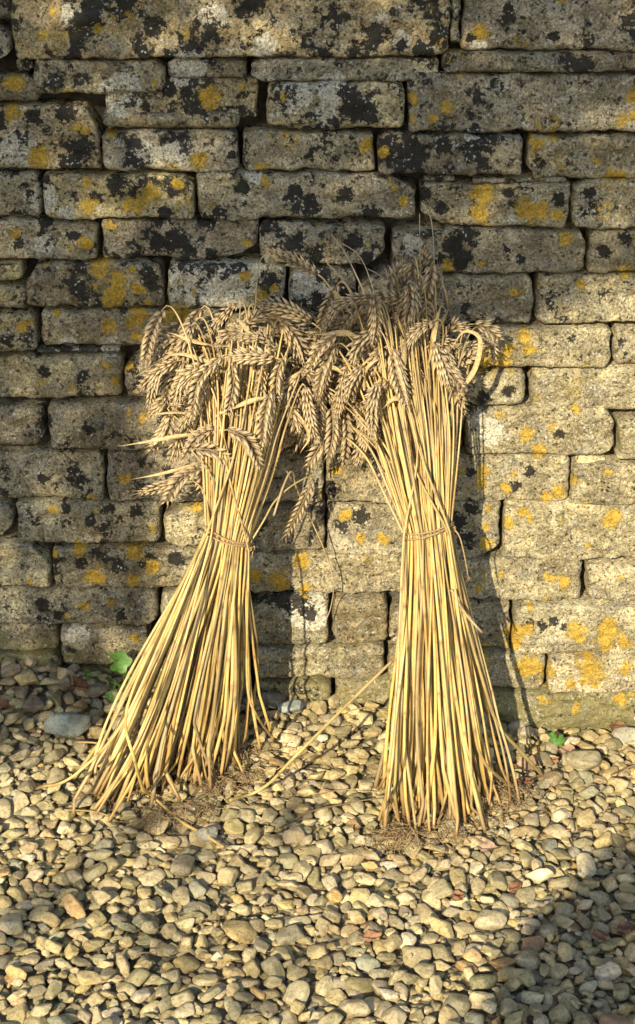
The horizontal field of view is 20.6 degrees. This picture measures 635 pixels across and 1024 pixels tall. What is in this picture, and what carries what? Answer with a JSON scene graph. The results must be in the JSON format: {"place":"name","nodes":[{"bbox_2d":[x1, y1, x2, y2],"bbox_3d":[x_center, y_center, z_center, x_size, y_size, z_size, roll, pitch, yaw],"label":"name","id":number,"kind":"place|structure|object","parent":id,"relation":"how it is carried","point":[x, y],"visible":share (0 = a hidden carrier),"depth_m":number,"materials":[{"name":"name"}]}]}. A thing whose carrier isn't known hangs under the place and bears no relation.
{"place":"outdoors","nodes":[
{"label":"outdoors","id":0,"kind":"place"},
{"bbox_2d":[0,656,634,1023],"bbox_3d":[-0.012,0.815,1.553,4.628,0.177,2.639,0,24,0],"label":"gravel","id":1,"kind":"structure","parent":0,"point":[356,986],"depth_m":2.35,"materials":[{"name":"beige gravel"}]},
{"bbox_2d":[0,697,14,708],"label":"fallen leaf","id":2,"kind":"object","parent":1,"relation":"on","point":[4,703],"visible":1,"depth_m":2.65,"materials":[{"name":"red plant"}]},
{"bbox_2d":[1,663,20,678],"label":"rock","id":3,"kind":"object","parent":1,"relation":"on","point":[12,670],"visible":0.97,"depth_m":2.69,"materials":[{"name":"beige stone"}]},
{"bbox_2d":[22,695,44,712],"bbox_3d":[-0.427,0.289,2.643,0.036,0.028,0.029,0,24,0],"label":"rock","id":4,"kind":"object","parent":1,"relation":"on","point":[33,703],"visible":1,"depth_m":2.63,"materials":[{"name":"brown stone"}]},
{"bbox_2d":[57,674,71,688],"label":"rock","id":5,"kind":"object","parent":1,"relation":"on","point":[65,681],"visible":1,"depth_m":2.69,"materials":[{"name":"grey stone"}]},
{"bbox_2d":[43,712,91,737],"bbox_3d":[-0.372,0.313,2.608,0.066,0.031,0.040,9,25,20],"label":"rock","id":6,"kind":"object","parent":1,"relation":"on","point":[69,724],"visible":1,"depth_m":2.60,"materials":[{"name":"grey stone"}]},
{"bbox_2d":[67,917,86,930],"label":"rock","id":7,"kind":"object","parent":1,"relation":"on","point":[79,923],"visible":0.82,"depth_m":2.28,"materials":[{"name":"grey stone"}]},
{"bbox_2d":[72,676,89,690],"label":"fallen leaf","id":8,"kind":"object","parent":1,"relation":"on","point":[79,684],"visible":1,"depth_m":2.68,"materials":[{"name":"red plant"}]},
{"bbox_2d":[64,809,109,816],"bbox_3d":[-0.323,0.422,2.457,0.063,0.017,0.009,0,24,0],"label":"straw","id":9,"kind":"object","parent":1,"relation":"on","point":[86,811],"visible":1,"depth_m":2.46,"materials":[{"name":"beige plant"}]},
{"bbox_2d":[75,741,114,747],"bbox_3d":[-0.316,0.346,2.581,0.084,0.013,0.006,4,24,9],"label":"straw","id":10,"kind":"object","parent":1,"relation":"on","point":[91,742],"visible":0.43,"depth_m":2.58,"materials":[{"name":"beige plant"}]},
{"bbox_2d":[86,683,108,695],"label":"rock","id":11,"kind":"object","parent":1,"relation":"on","point":[97,689],"visible":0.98,"depth_m":2.69,"materials":[{"name":"grey stone"}]},
{"bbox_2d":[83,649,131,703],"bbox_3d":[-0.319,0.257,2.674,0.076,0.091,0.024,-3,24,-7],"label":"weed","id":12,"kind":"object","parent":1,"relation":"on","point":[123,660],"visible":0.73,"depth_m":2.67,"materials":[{"name":"green plant"}]},
{"bbox_2d":[130,952,156,955],"bbox_3d":[-0.218,0.564,2.222,0.040,0.023,0.007,-18,30,-35],"label":"straw","id":13,"kind":"object","parent":1,"relation":"on","point":[142,952],"visible":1,"depth_m":2.21,"materials":[{"name":"beige plant"}]},
{"bbox_2d":[183,901,200,913],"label":"rock","id":14,"kind":"object","parent":1,"relation":"on","point":[192,906],"visible":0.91,"depth_m":2.31,"materials":[{"name":"grey stone"}]},
{"bbox_2d":[35,252,354,862],"bbox_3d":[-0.173,0.043,2.448,0.322,0.768,0.473,12,26,25],"label":"wheat sheaf","id":15,"kind":"object","parent":1,"relation":"on","point":[250,393],"visible":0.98,"depth_m":2.45,"materials":[{"name":"plant"}]},
{"bbox_2d":[195,826,217,841],"bbox_3d":[-0.155,0.449,2.436,0.032,0.022,0.021,0,24,0],"label":"rock","id":16,"kind":"object","parent":1,"relation":"on","point":[203,833],"visible":1,"depth_m":2.43,"materials":[{"name":"grey stone"}]},
{"bbox_2d":[236,809,257,822],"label":"rock","id":17,"kind":"object","parent":1,"relation":"on","point":[246,816],"visible":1,"depth_m":2.48,"materials":[{"name":"beige stone"}]},
{"bbox_2d":[261,692,281,707],"bbox_3d":[-0.072,0.295,2.731,0.034,0.033,0.031,0,24,0],"label":"rock","id":18,"kind":"object","parent":1,"relation":"on","point":[273,699],"visible":0.87,"depth_m":2.72,"materials":[{"name":"grey stone"}]},
{"bbox_2d":[275,924,304,943],"bbox_3d":[-0.036,0.547,2.264,0.039,0.020,0.024,-8,25,-18],"label":"rock","id":19,"kind":"object","parent":1,"relation":"on","point":[290,934],"visible":1,"depth_m":2.26,"materials":[{"name":"beige stone"}]},
{"bbox_2d":[277,699,302,713],"bbox_3d":[-0.043,0.305,2.723,0.041,0.017,0.027,0,24,0],"label":"rock","id":20,"kind":"object","parent":1,"relation":"on","point":[292,706],"visible":1,"depth_m":2.72,"materials":[{"name":"grey stone"}]},
{"bbox_2d":[1,706,583,1004],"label":"chaff","id":21,"kind":"object","parent":1,"relation":"on","point":[323,795],"visible":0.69,"depth_m":2.53,"materials":[{"name":"plant"}]},
{"bbox_2d":[228,660,392,801],"bbox_3d":[0.001,0.328,2.495,0.260,0.180,0.076,-9,25,-19],"label":"straw","id":22,"kind":"object","parent":1,"relation":"on","point":[300,751],"visible":1,"depth_m":2.50,"materials":[{"name":"yellow plant"}]},
{"bbox_2d":[0,0,634,732],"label":"stone wall","id":23,"kind":"structure","parent":1,"relation":"on","point":[182,158],"depth_m":2.48,"materials":[{"name":"stone"}]},
{"bbox_2d":[276,798,383,829],"bbox_3d":[0.016,0.427,2.500,0.166,0.014,0.018,-9,25,-20],"label":"wheat stalk","id":24,"kind":"object","parent":1,"relation":"on","point":[323,808],"visible":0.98,"depth_m":2.50,"materials":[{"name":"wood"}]},
{"bbox_2d":[313,789,376,796],"bbox_3d":[0.039,0.406,2.542,0.095,0.006,0.007,-4,24,-9],"label":"twig","id":25,"kind":"object","parent":1,"relation":"on","point":[342,789],"visible":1,"depth_m":2.54,"materials":[{"name":"plant"}]},
{"bbox_2d":[346,707,386,711],"bbox_3d":[0.076,0.307,2.722,0.065,0.006,0.020,0,24,0],"label":"straw","id":26,"kind":"object","parent":1,"relation":"on","point":[365,707],"visible":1,"depth_m":2.73,"materials":[{"name":"yellow plant"}]},
{"bbox_2d":[356,929,381,941],"bbox_3d":[0.067,0.547,2.260,0.033,0.013,0.015,0,24,0],"label":"fallen leaf","id":27,"kind":"object","parent":1,"relation":"on","point":[369,935],"visible":1,"depth_m":2.26,"materials":[{"name":"orange plant"}]},
{"bbox_2d":[373,833,390,849],"bbox_3d":[0.093,0.458,2.448,0.004,0.007,0.050,17,29,34],"label":"twig","id":28,"kind":"object","parent":1,"relation":"on","point":[375,846],"visible":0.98,"depth_m":2.44,"materials":[{"name":"plant"}]},
{"bbox_2d":[249,202,550,864],"bbox_3d":[0.136,0.014,2.459,0.358,0.848,0.426,-14,27,-28],"label":"wheat sheaf","id":29,"kind":"object","parent":1,"relation":"on","point":[436,756],"visible":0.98,"depth_m":2.42,"materials":[{"name":"plant"}]},
{"bbox_2d":[451,890,463,900],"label":"fallen leaf","id":30,"kind":"object","parent":1,"relation":"on","point":[457,895],"visible":1,"depth_m":2.33,"materials":[{"name":"brown plant"}]},
{"bbox_2d":[467,836,500,852],"bbox_3d":[0.233,0.465,2.444,0.046,0.016,0.025,0,24,0],"label":"fallen leaf","id":31,"kind":"object","parent":1,"relation":"on","point":[487,845],"visible":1,"depth_m":2.44,"materials":[{"name":"beige plant"}]},
{"bbox_2d":[509,881,521,893],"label":"fallen leaf","id":32,"kind":"object","parent":1,"relation":"on","point":[514,887],"visible":1,"depth_m":2.37,"materials":[{"name":"brown plant"}]},
{"bbox_2d":[512,777,533,784],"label":"fallen leaf","id":33,"kind":"object","parent":1,"relation":"on","point":[521,781],"visible":0.87,"depth_m":2.59,"materials":[{"name":"brown plant"}]},
{"bbox_2d":[513,755,539,770],"bbox_3d":[0.315,0.380,2.644,0.034,0.020,0.036,-6,25,-14],"label":"fallen leaf","id":34,"kind":"object","parent":1,"relation":"on","point":[522,763],"visible":0.74,"depth_m":2.65,"materials":[{"name":"brown plant"}]},
{"bbox_2d":[537,771,562,787],"bbox_3d":[0.350,0.400,2.631,0.032,0.021,0.030,16,29,33],"label":"rock","id":35,"kind":"object","parent":1,"relation":"on","point":[554,777],"visible":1,"depth_m":2.62,"materials":[{"name":"beige stone"}]},
{"bbox_2d":[551,758,558,762],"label":"fallen leaf","id":36,"kind":"object","parent":1,"relation":"on","point":[555,760],"visible":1,"depth_m":2.67,"materials":[{"name":"brown plant"}]},
{"bbox_2d":[548,732,564,746],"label":"weed","id":37,"kind":"object","parent":1,"relation":"on","point":[560,740],"visible":1,"depth_m":2.70,"materials":[{"name":"green plant"}]},
{"bbox_2d":[556,743,575,753],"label":"fallen leaf","id":38,"kind":"object","parent":1,"relation":"on","point":[566,748],"visible":0.76,"depth_m":2.71,"materials":[{"name":"brown plant"}]},
{"bbox_2d":[565,751,600,769],"bbox_3d":[0.405,0.376,2.660,0.051,0.027,0.038,11,26,22],"label":"rock","id":39,"kind":"object","parent":1,"relation":"on","point":[586,760],"visible":1,"depth_m":2.65,"materials":[{"name":"beige stone"}]},
{"bbox_2d":[587,929,608,940],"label":"fallen leaf","id":40,"kind":"object","parent":1,"relation":"on","point":[596,934],"visible":1,"depth_m":2.27,"materials":[{"name":"brown plant"}]},
{"bbox_2d":[609,721,627,735],"bbox_3d":[0.475,0.342,2.756,0.032,0.013,0.034,0,24,0],"label":"fallen leaf","id":41,"kind":"object","parent":1,"relation":"on","point":[618,724],"visible":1,"depth_m":2.76,"materials":[{"name":"orange plant"}]},
{"bbox_2d":[611,727,634,742],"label":"rock","id":42,"kind":"object","parent":1,"relation":"on","point":[625,734],"visible":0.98,"depth_m":2.73,"materials":[{"name":"beige stone"}]},
{"bbox_2d":[611,765,634,775],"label":"twig","id":43,"kind":"object","parent":1,"relation":"on","point":[616,772],"visible":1,"depth_m":2.65,"materials":[{"name":"wood"}]},
{"bbox_2d":[612,919,634,933],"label":"fallen leaf","id":44,"kind":"object","parent":1,"relation":"on","point":[624,927],"visible":1,"depth_m":2.29,"materials":[{"name":"brown plant"}]}
]}

